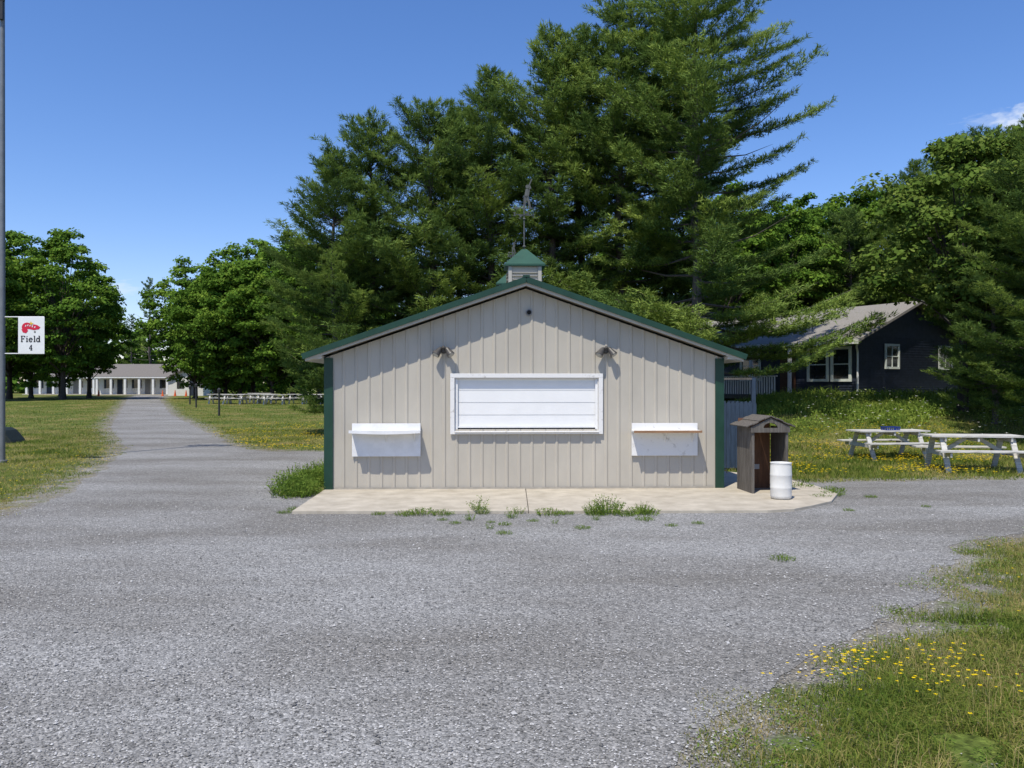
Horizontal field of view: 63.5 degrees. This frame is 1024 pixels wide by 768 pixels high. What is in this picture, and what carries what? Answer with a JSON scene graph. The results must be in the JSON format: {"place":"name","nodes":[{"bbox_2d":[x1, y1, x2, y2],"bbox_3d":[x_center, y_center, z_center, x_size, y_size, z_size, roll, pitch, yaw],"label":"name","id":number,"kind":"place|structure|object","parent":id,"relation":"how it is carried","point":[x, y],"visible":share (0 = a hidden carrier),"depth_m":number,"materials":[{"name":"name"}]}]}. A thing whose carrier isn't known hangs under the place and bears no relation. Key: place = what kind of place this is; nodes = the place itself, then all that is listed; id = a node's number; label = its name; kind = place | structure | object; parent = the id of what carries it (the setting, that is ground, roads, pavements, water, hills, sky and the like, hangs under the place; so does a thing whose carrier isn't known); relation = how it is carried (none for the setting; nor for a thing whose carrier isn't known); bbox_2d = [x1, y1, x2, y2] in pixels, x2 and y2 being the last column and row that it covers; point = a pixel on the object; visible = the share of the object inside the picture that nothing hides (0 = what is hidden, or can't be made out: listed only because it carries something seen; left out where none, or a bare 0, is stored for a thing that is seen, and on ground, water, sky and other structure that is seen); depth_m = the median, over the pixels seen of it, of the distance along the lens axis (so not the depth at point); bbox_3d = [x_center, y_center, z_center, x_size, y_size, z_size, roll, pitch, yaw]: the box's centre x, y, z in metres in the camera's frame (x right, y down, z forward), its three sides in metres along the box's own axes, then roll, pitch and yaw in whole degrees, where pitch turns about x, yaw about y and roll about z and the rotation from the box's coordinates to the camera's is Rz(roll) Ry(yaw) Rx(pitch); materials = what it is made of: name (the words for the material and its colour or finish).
{"place":"outdoors","nodes":[
{"label":"outdoors","id":0,"kind":"place"},
{"bbox_2d":[0,428,323,517],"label":"lawn grass","id":1,"kind":"structure","parent":0,"point":[17,462],"depth_m":22.76,"materials":[{"name":"green plant"}]},
{"bbox_2d":[0,395,1023,767],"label":"gravel road","id":2,"kind":"structure","parent":0,"point":[170,461],"depth_m":7.24,"materials":[{"name":"grey gravel"}]},
{"bbox_2d":[264,468,318,498],"bbox_3d":[-3.854,1.727,14.398,1.004,0.536,0.990,0,0,-15],"label":"weed clump","id":3,"kind":"object","parent":2,"relation":"on","point":[286,491],"visible":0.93,"depth_m":14.34,"materials":[{"name":"green plant"}]},
{"bbox_2d":[407,507,436,515],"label":"weed clump","id":4,"kind":"object","parent":2,"relation":"on","point":[422,512],"visible":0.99,"depth_m":12.38,"materials":[{"name":"green plant"}]},
{"bbox_2d":[535,506,564,516],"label":"weed clump","id":5,"kind":"object","parent":2,"relation":"on","point":[545,513],"visible":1,"depth_m":12.38,"materials":[{"name":"green plant"}]},
{"bbox_2d":[582,501,607,515],"bbox_3d":[1.263,1.851,12.404,0.449,0.240,0.443,0,0,13],"label":"weed clump","id":6,"kind":"object","parent":2,"relation":"on","point":[590,510],"visible":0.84,"depth_m":12.38,"materials":[{"name":"green plant"}]},
{"bbox_2d":[588,493,625,515],"bbox_3d":[1.404,1.801,12.434,0.642,0.343,0.633,0,0,0],"label":"weed clump","id":7,"kind":"object","parent":2,"relation":"on","point":[614,508],"visible":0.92,"depth_m":12.42,"materials":[{"name":"green plant"}]},
{"bbox_2d":[622,505,661,516],"bbox_3d":[1.928,1.895,12.403,0.591,0.154,0.558,0,0,39],"label":"weed clump","id":8,"kind":"object","parent":2,"relation":"on","point":[630,512],"visible":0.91,"depth_m":12.36,"materials":[{"name":"green plant"}]},
{"bbox_2d":[631,501,653,514],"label":"weed clump","id":9,"kind":"object","parent":2,"relation":"on","point":[643,509],"visible":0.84,"depth_m":12.47,"materials":[{"name":"green plant"}]},
{"bbox_2d":[769,553,795,561],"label":"weed clump","id":10,"kind":"object","parent":2,"relation":"on","point":[782,556],"visible":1,"depth_m":9.19,"materials":[{"name":"green plant"}]},
{"bbox_2d":[0,385,1023,767],"bbox_3d":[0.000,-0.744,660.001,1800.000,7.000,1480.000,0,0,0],"label":"ground","id":11,"kind":"structure","parent":0,"point":[966,741],"depth_m":13.29,"materials":[{"name":"green plant"}]},
{"bbox_2d":[5,427,25,442],"bbox_3d":[-17.489,1.724,27.956,1.602,0.520,1.045,0,0,-6],"label":"tarp covered mound","id":12,"kind":"object","parent":11,"relation":"on","point":[12,434],"visible":0.75,"depth_m":28.00,"materials":[{"name":"plastic"}]},
{"bbox_2d":[5,245,36,360],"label":"maple tree","id":13,"kind":"object","parent":11,"relation":"on","point":[11,329],"visible":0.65,"depth_m":72.46,"materials":[{"name":"green plant"}]},
{"bbox_2d":[0,0,43,462],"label":"light pole","id":14,"kind":"object","parent":11,"relation":"on","point":[2,230],"visible":0.93,"depth_m":20.76,"materials":[{"name":"grey metal"}]},
{"bbox_2d":[18,317,44,353],"bbox_3d":[-12.070,-1.222,20.781,0.660,0.925,0.012,0,0,0],"label":"field banner","id":15,"kind":"object","parent":14,"relation":"attached to","point":[31,335],"visible":1,"depth_m":20.78,"materials":[{"name":"white fabric"}]},
{"bbox_2d":[5,230,75,398],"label":"maple tree","id":16,"kind":"object","parent":11,"relation":"on","point":[13,239],"visible":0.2,"depth_m":79.45,"materials":[{"name":"green plant"}]},
{"bbox_2d":[5,259,87,397],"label":"maple tree","id":17,"kind":"object","parent":11,"relation":"on","point":[32,377],"visible":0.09,"depth_m":85.14,"materials":[{"name":"green plant"}]},
{"bbox_2d":[22,368,99,394],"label":"motel building","id":18,"kind":"structure","parent":11,"relation":"on","point":[79,386],"depth_m":115.06,"materials":[{"name":"white paint"}]},
{"bbox_2d":[73,380,77,393],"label":"door","id":19,"kind":"structure","parent":18,"relation":"in","point":[75,384],"depth_m":115.07,"materials":[{"name":"grey metal"}]},
{"bbox_2d":[5,227,126,399],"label":"maple tree","id":20,"kind":"object","parent":11,"relation":"on","point":[59,251],"visible":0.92,"depth_m":74.69,"materials":[{"name":"green plant"}]},
{"bbox_2d":[35,275,107,396],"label":"maple tree","id":21,"kind":"object","parent":11,"relation":"on","point":[69,378],"visible":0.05,"depth_m":95.50,"materials":[{"name":"green plant"}]},
{"bbox_2d":[46,269,138,397],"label":"maple tree","id":22,"kind":"object","parent":11,"relation":"on","point":[104,361],"visible":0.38,"depth_m":83.53,"materials":[{"name":"green plant"}]},
{"bbox_2d":[122,314,145,363],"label":"pine tree","id":23,"kind":"object","parent":11,"relation":"on","point":[131,348],"visible":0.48,"depth_m":123.92,"materials":[{"name":"green plant"}]},
{"bbox_2d":[92,364,179,394],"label":"motel building","id":24,"kind":"structure","parent":11,"relation":"on","point":[135,379],"depth_m":110.06,"materials":[{"name":"white"}]},
{"bbox_2d":[117,379,122,393],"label":"door","id":25,"kind":"structure","parent":24,"relation":"in","point":[119,381],"depth_m":110.07,"materials":[{"name":"paint"}]},
{"bbox_2d":[145,379,149,393],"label":"door","id":26,"kind":"structure","parent":24,"relation":"in","point":[147,381],"depth_m":110.07,"materials":[{"name":"grey wood"}]},
{"bbox_2d":[131,277,167,363],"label":"tree","id":27,"kind":"object","parent":11,"relation":"on","point":[150,283],"visible":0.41,"depth_m":117.81,"materials":[{"name":"green plant"}]},
{"bbox_2d":[5,398,323,457],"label":"lawn grass","id":28,"kind":"structure","parent":11,"relation":"on","point":[104,437],"depth_m":40.20,"materials":[{"name":"green plant"}]},
{"bbox_2d":[129,255,220,398],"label":"maple tree","id":29,"kind":"object","parent":11,"relation":"on","point":[163,335],"visible":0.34,"depth_m":80.18,"materials":[{"name":"green plant"}]},
{"bbox_2d":[167,370,212,395],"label":"gabled cottage","id":30,"kind":"structure","parent":11,"relation":"on","point":[173,386],"depth_m":104.00,"materials":[{"name":"white paint"}]},
{"bbox_2d":[176,248,236,397],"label":"maple tree","id":31,"kind":"object","parent":11,"relation":"on","point":[215,263],"visible":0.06,"depth_m":82.48,"materials":[{"name":"green plant"}]},
{"bbox_2d":[156,266,266,399],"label":"maple tree","id":32,"kind":"object","parent":11,"relation":"on","point":[216,373],"visible":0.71,"depth_m":74.03,"materials":[{"name":"green plant"}]},
{"bbox_2d":[207,394,234,403],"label":"picnic table","id":33,"kind":"object","parent":11,"relation":"on","point":[209,398],"visible":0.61,"depth_m":65.66,"materials":[{"name":"white wood"}]},
{"bbox_2d":[220,394,248,403],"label":"picnic table","id":34,"kind":"object","parent":11,"relation":"on","point":[230,398],"visible":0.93,"depth_m":64.69,"materials":[{"name":"white wood"}]},
{"bbox_2d":[188,258,291,397],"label":"maple tree","id":35,"kind":"object","parent":11,"relation":"on","point":[241,383],"visible":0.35,"depth_m":74.56,"materials":[{"name":"green plant"}]},
{"bbox_2d":[188,238,294,398],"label":"maple tree","id":36,"kind":"object","parent":11,"relation":"on","point":[246,251],"visible":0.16,"depth_m":78.29,"materials":[{"name":"green plant"}]},
{"bbox_2d":[238,394,262,403],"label":"picnic table","id":37,"kind":"object","parent":11,"relation":"on","point":[258,397],"visible":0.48,"depth_m":65.72,"materials":[{"name":"white wood"}]},
{"bbox_2d":[215,253,300,399],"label":"maple tree","id":38,"kind":"object","parent":11,"relation":"on","point":[269,368],"visible":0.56,"depth_m":72.93,"materials":[{"name":"green plant"}]},
{"bbox_2d":[213,422,323,446],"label":"wild flowers","id":39,"kind":"object","parent":11,"relation":"on","point":[279,436],"visible":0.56,"depth_m":30.31,"materials":[{"name":"yellow plant"}]},
{"bbox_2d":[260,394,287,404],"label":"picnic table","id":40,"kind":"object","parent":11,"relation":"on","point":[264,398],"visible":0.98,"depth_m":64.43,"materials":[{"name":"white wood"}]},
{"bbox_2d":[233,229,322,398],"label":"maple tree","id":41,"kind":"object","parent":11,"relation":"on","point":[249,263],"visible":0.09,"depth_m":75.02,"materials":[{"name":"green plant"}]},
{"bbox_2d":[267,469,312,495],"bbox_3d":[-3.922,1.750,14.777,0.895,0.485,0.907,0,0,-35],"label":"weed clump","id":42,"kind":"object","parent":11,"relation":"on","point":[284,479],"visible":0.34,"depth_m":14.68,"materials":[{"name":"green plant"}]},
{"bbox_2d":[272,462,317,486],"bbox_3d":[-4.075,1.739,15.730,0.945,0.512,0.958,0,0,0],"label":"weed clump","id":43,"kind":"object","parent":11,"relation":"on","point":[299,470],"visible":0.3,"depth_m":15.67,"materials":[{"name":"green plant"}]},
{"bbox_2d":[284,473,321,497],"bbox_3d":[-3.667,1.781,14.569,0.767,0.415,0.778,0,0,35],"label":"weed clump","id":44,"kind":"object","parent":11,"relation":"on","point":[311,490],"visible":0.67,"depth_m":14.46,"materials":[{"name":"green plant"}]},
{"bbox_2d":[257,242,350,395],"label":"maple tree","id":45,"kind":"object","parent":11,"relation":"on","point":[291,280],"visible":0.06,"depth_m":73.26,"materials":[{"name":"green plant"}]},
{"bbox_2d":[278,266,395,378],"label":"maple tree","id":46,"kind":"object","parent":11,"relation":"on","point":[293,325],"visible":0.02,"depth_m":66.10,"materials":[{"name":"green plant"}]},
{"bbox_2d":[257,144,421,414],"bbox_3d":[-6.785,-3.679,32.755,6.414,11.361,6.752,0,0,34],"label":"pine tree","id":47,"kind":"object","parent":11,"relation":"on","point":[331,175],"visible":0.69,"depth_m":31.48,"materials":[{"name":"green plant"}]},
{"bbox_2d":[261,104,450,399],"bbox_3d":[-6.086,-4.678,33.882,7.943,13.366,7.546,0,0,-24],"label":"pine tree","id":48,"kind":"object","parent":11,"relation":"on","point":[368,134],"visible":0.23,"depth_m":32.99,"materials":[{"name":"green plant"}]},
{"bbox_2d":[304,219,435,337],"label":"maple tree","id":49,"kind":"object","parent":11,"relation":"on","point":[351,300],"visible":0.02,"depth_m":66.83,"materials":[{"name":"green plant"}]},
{"bbox_2d":[335,92,516,329],"bbox_3d":[-3.332,-4.879,33.116,7.772,13.767,8.181,0,0,-3],"label":"pine tree","id":50,"kind":"object","parent":11,"relation":"on","point":[419,126],"visible":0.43,"depth_m":32.26,"materials":[{"name":"green plant"}]},
{"bbox_2d":[5,235,873,392],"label":"distant woods","id":51,"kind":"object","parent":11,"relation":"on","point":[16,381],"visible":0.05,"depth_m":138.19,"materials":[{"name":"green plant"}]},
{"bbox_2d":[394,104,519,310],"bbox_3d":[-2.052,-5.413,37.610,7.571,14.782,7.430,0,0,29],"label":"pine tree","id":52,"kind":"object","parent":11,"relation":"on","point":[476,225],"visible":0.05,"depth_m":36.72,"materials":[{"name":"green plant"}]},
{"bbox_2d":[399,63,579,317],"bbox_3d":[-0.955,-5.463,33.189,7.655,14.946,7.512,0,0,-30],"label":"pine tree","id":53,"kind":"object","parent":11,"relation":"on","point":[487,104],"visible":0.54,"depth_m":32.25,"materials":[{"name":"green plant"}]},
{"bbox_2d":[461,18,646,305],"bbox_3d":[1.349,-6.200,33.245,8.255,16.424,8.412,0,0,0],"label":"pine tree","id":54,"kind":"object","parent":11,"relation":"on","point":[553,69],"visible":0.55,"depth_m":31.91,"materials":[{"name":"green plant"}]},
{"bbox_2d":[483,22,681,316],"bbox_3d":[3.120,-6.852,35.941,8.856,17.720,8.505,0,0,-32],"label":"pine tree","id":55,"kind":"object","parent":11,"relation":"on","point":[581,210],"visible":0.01,"depth_m":34.50,"materials":[{"name":"green plant"}]},
{"bbox_2d":[186,352,1018,397],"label":"undergrowth shrubs","id":56,"kind":"object","parent":11,"relation":"on","point":[231,390],"visible":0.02,"depth_m":88.77,"materials":[{"name":"green plant"}]},
{"bbox_2d":[499,0,734,325],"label":"pine tree","id":57,"kind":"object","parent":11,"relation":"on","point":[603,60],"visible":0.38,"depth_m":31.62,"materials":[{"name":"green plant"}]},
{"bbox_2d":[582,3,791,368],"bbox_3d":[6.699,-7.289,36.184,8.675,18.074,9.033,0,0,-39],"label":"pine tree","id":58,"kind":"object","parent":11,"relation":"on","point":[682,286],"visible":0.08,"depth_m":34.74,"materials":[{"name":"green plant"}]},
{"bbox_2d":[570,0,898,377],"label":"pine tree","id":59,"kind":"object","parent":11,"relation":"on","point":[700,274],"visible":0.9,"depth_m":28.97,"materials":[{"name":"green plant"}]},
{"bbox_2d":[671,179,803,320],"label":"maple tree","id":60,"kind":"object","parent":11,"relation":"on","point":[760,240],"visible":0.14,"depth_m":47.49,"materials":[{"name":"green plant"}]},
{"bbox_2d":[724,378,755,467],"bbox_3d":[4.692,0.914,19.986,1.785,2.120,2.175,0,0,0],"label":"picket fence","id":61,"kind":"object","parent":11,"relation":"on","point":[734,411],"visible":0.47,"depth_m":18.90,"materials":[{"name":"paint"}]},
{"bbox_2d":[710,209,805,311],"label":"maple tree","id":62,"kind":"object","parent":11,"relation":"on","point":[793,258],"visible":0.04,"depth_m":53.38,"materials":[{"name":"green plant"}]},
{"bbox_2d":[721,200,848,312],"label":"maple tree","id":63,"kind":"object","parent":11,"relation":"on","point":[800,216],"visible":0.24,"depth_m":49.68,"materials":[{"name":"green plant"}]},
{"bbox_2d":[785,191,847,302],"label":"maple tree","id":64,"kind":"object","parent":11,"relation":"on","point":[802,202],"visible":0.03,"depth_m":59.69,"materials":[{"name":"green plant"}]},
{"bbox_2d":[706,300,958,398],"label":"ranch house","id":65,"kind":"structure","parent":11,"relation":"on","point":[893,353],"depth_m":34.80,"materials":[{"name":"dark navy painted siding"},{"name":"grey roof shingle"},{"name":"white paint"}]},
{"bbox_2d":[740,352,760,380],"bbox_3d":[10.906,-0.829,37.902,0.046,1.370,1.260,0,0,-30],"label":"window","id":66,"kind":"structure","parent":65,"relation":"in","point":[745,364],"depth_m":38.02,"materials":[{"name":"clear glass"}]},
{"bbox_2d":[780,351,795,392],"bbox_3d":[12.005,-0.456,36.035,0.026,1.900,0.850,0,0,-30],"label":"door","id":67,"kind":"structure","parent":65,"relation":"in","point":[783,376],"depth_m":36.13,"materials":[{"name":"brown wood"}]},
{"bbox_2d":[807,348,828,381],"bbox_3d":[12.795,-0.808,34.633,0.046,1.420,1.110,0,0,-30],"label":"window","id":68,"kind":"structure","parent":65,"relation":"in","point":[819,372],"depth_m":34.58,"materials":[{"name":"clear glass"}]},
{"bbox_2d":[830,346,851,381],"bbox_3d":[13.370,-0.809,33.637,0.046,1.420,1.010,0,0,-30],"label":"window","id":69,"kind":"structure","parent":65,"relation":"in","point":[840,363],"depth_m":33.64,"materials":[{"name":"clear glass"}]},
{"bbox_2d":[885,344,899,368],"bbox_3d":[15.622,-1.133,34.010,0.930,1.030,0.046,0,0,-30],"label":"window","id":70,"kind":"structure","parent":65,"relation":"in","point":[892,351],"depth_m":34.00,"materials":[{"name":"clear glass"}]},
{"bbox_2d":[938,346,952,369],"bbox_3d":[18.760,-1.131,35.824,0.980,1.030,0.046,0,0,-30],"label":"window","id":71,"kind":"structure","parent":65,"relation":"in","point":[950,365],"depth_m":35.77,"materials":[{"name":"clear glass"}]},
{"bbox_2d":[780,192,890,307],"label":"maple tree","id":72,"kind":"object","parent":11,"relation":"on","point":[834,205],"visible":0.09,"depth_m":54.48,"materials":[{"name":"green plant"}]},
{"bbox_2d":[793,203,897,309],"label":"pine tree","id":73,"kind":"object","parent":11,"relation":"on","point":[848,222],"visible":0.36,"depth_m":49.52,"materials":[{"name":"green plant"}]},
{"bbox_2d":[693,527,1023,767],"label":"verge weeds","id":74,"kind":"object","parent":11,"relation":"on","point":[871,719],"visible":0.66,"depth_m":5.17,"materials":[{"name":"green plant"}]},
{"bbox_2d":[704,537,1023,767],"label":"dry grass stalks","id":75,"kind":"object","parent":11,"relation":"on","point":[939,764],"visible":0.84,"depth_m":4.89,"materials":[{"name":"plant"}]},
{"bbox_2d":[800,188,929,307],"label":"maple tree","id":76,"kind":"object","parent":11,"relation":"on","point":[865,204],"visible":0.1,"depth_m":53.37,"materials":[{"name":"green plant"}]},
{"bbox_2d":[726,385,1023,435],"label":"tall weeds","id":77,"kind":"object","parent":11,"relation":"on","point":[883,398],"visible":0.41,"depth_m":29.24,"materials":[{"name":"green plant"}]},
{"bbox_2d":[837,429,939,461],"bbox_3d":[9.800,1.586,21.598,1.900,0.777,1.680,0,0,-6],"label":"picnic table","id":78,"kind":"object","parent":11,"relation":"on","point":[903,441],"visible":0.94,"depth_m":21.47,"materials":[{"name":"white wood"}]},
{"bbox_2d":[880,426,900,429],"bbox_3d":[9.830,1.150,21.499,0.391,0.092,0.286,0,0,-6],"label":"plastic tray","id":79,"kind":"object","parent":78,"relation":"on","point":[892,427],"visible":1,"depth_m":21.51,"materials":[{"name":"blue plastic"}]},
{"bbox_2d":[770,422,1011,472],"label":"wild flowers","id":80,"kind":"object","parent":11,"relation":"on","point":[903,457],"visible":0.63,"depth_m":20.47,"materials":[{"name":"yellow plant"}]},
{"bbox_2d":[762,638,1020,713],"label":"wild flowers","id":81,"kind":"object","parent":11,"relation":"on","point":[894,663],"visible":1,"depth_m":5.38,"materials":[{"name":"yellow plant"}]},
{"bbox_2d":[882,173,990,367],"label":"pine tree","id":82,"kind":"object","parent":11,"relation":"on","point":[941,250],"visible":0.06,"depth_m":41.71,"materials":[{"name":"green plant"}]},
{"bbox_2d":[850,125,1023,411],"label":"leafy tree","id":83,"kind":"object","parent":11,"relation":"on","point":[963,157],"visible":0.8,"depth_m":27.37,"materials":[{"name":"green plant"}]},
{"bbox_2d":[888,132,987,322],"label":"pine tree","id":84,"kind":"object","parent":11,"relation":"on","point":[922,174],"visible":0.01,"depth_m":44.17,"materials":[{"name":"green plant"}]},
{"bbox_2d":[906,123,1023,386],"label":"pine tree","id":85,"kind":"object","parent":11,"relation":"on","point":[973,131],"visible":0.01,"depth_m":43.49,"materials":[{"name":"green plant"}]},
{"bbox_2d":[912,433,1023,473],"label":"picnic table","id":86,"kind":"object","parent":11,"relation":"on","point":[946,452],"visible":0.98,"depth_m":18.65,"materials":[{"name":"white wood"}]},
{"bbox_2d":[921,158,1023,399],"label":"pine tree","id":87,"kind":"object","parent":11,"relation":"on","point":[939,322],"visible":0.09,"depth_m":29.50,"materials":[{"name":"green plant"}]},
{"bbox_2d":[923,210,1023,423],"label":"pine tree","id":88,"kind":"object","parent":11,"relation":"on","point":[967,382],"visible":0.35,"depth_m":26.49,"materials":[{"name":"green plant"}]},
{"bbox_2d":[949,123,1023,421],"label":"pine tree","id":89,"kind":"object","parent":11,"relation":"on","point":[998,299],"visible":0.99,"depth_m":23.99,"materials":[{"name":"green plant"}]},
{"bbox_2d":[951,131,1023,370],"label":"pine tree","id":90,"kind":"object","parent":11,"relation":"on","point":[982,308],"visible":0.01,"depth_m":34.33,"materials":[{"name":"green plant"}]},
{"bbox_2d":[999,113,1023,202],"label":"pine tree","id":91,"kind":"object","parent":11,"relation":"on","point":[1020,129],"visible":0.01,"depth_m":42.00,"materials":[{"name":"green plant"}]},
{"bbox_2d":[5,0,1023,382],"label":"sky","id":92,"kind":"structure","parent":0,"point":[156,131],"materials":[{"name":"blue"}]},
{"bbox_2d":[292,471,836,513],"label":"concrete pavement","id":93,"kind":"structure","parent":0,"point":[730,497],"depth_m":13.63,"materials":[{"name":"beige concrete"}]},
{"bbox_2d":[466,495,489,510],"bbox_3d":[-0.516,1.819,12.590,0.366,0.248,0.326,0,0,-44],"label":"weed clump","id":94,"kind":"object","parent":93,"relation":"on","point":[473,507],"visible":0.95,"depth_m":12.60,"materials":[{"name":"green plant"}]},
{"bbox_2d":[301,179,747,489],"bbox_3d":[0.093,-1.187,19.696,8.054,6.221,9.705,0,0,-2],"label":"concession stand","id":95,"kind":"object","parent":93,"relation":"on","point":[521,375],"visible":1,"depth_m":15.20,"materials":[{"name":"beige metal"}]},
{"bbox_2d":[450,374,602,433],"bbox_3d":[0.271,0.364,15.158,2.800,1.110,0.036,0,0,-2],"label":"window frame","id":96,"kind":"structure","parent":95,"relation":"in","point":[452,376],"depth_m":15.14,"materials":[{"name":"white paint"}]},
{"bbox_2d":[730,414,795,492],"bbox_3d":[4.498,1.237,14.913,0.884,1.363,0.864,0,0,-5],"label":"trash can enclosure","id":97,"kind":"object","parent":93,"relation":"on","point":[753,450],"visible":0.91,"depth_m":14.96,"materials":[{"name":"grey wood"}]},
{"bbox_2d":[770,461,791,499],"bbox_3d":[4.500,1.614,13.848,0.354,0.606,0.354,0,0,-23],"label":"plastic barrel","id":98,"kind":"object","parent":93,"relation":"on","point":[780,480],"visible":1,"depth_m":13.70,"materials":[{"name":"white plastic"}]},
{"bbox_2d":[675,536,1023,767],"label":"meadow grass","id":99,"kind":"structure","parent":0,"point":[954,717],"depth_m":5.04,"materials":[{"name":"green plant"}]},
{"bbox_2d":[724,396,1023,482],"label":"lawn grass","id":100,"kind":"structure","parent":0,"point":[855,462],"depth_m":21.28,"materials":[{"name":"green plant"}]},
{"bbox_2d":[870,158,935,303],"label":"tree","id":101,"kind":"object","parent":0,"point":[913,167],"visible":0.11,"depth_m":49.67,"materials":[{"name":"green plant"}]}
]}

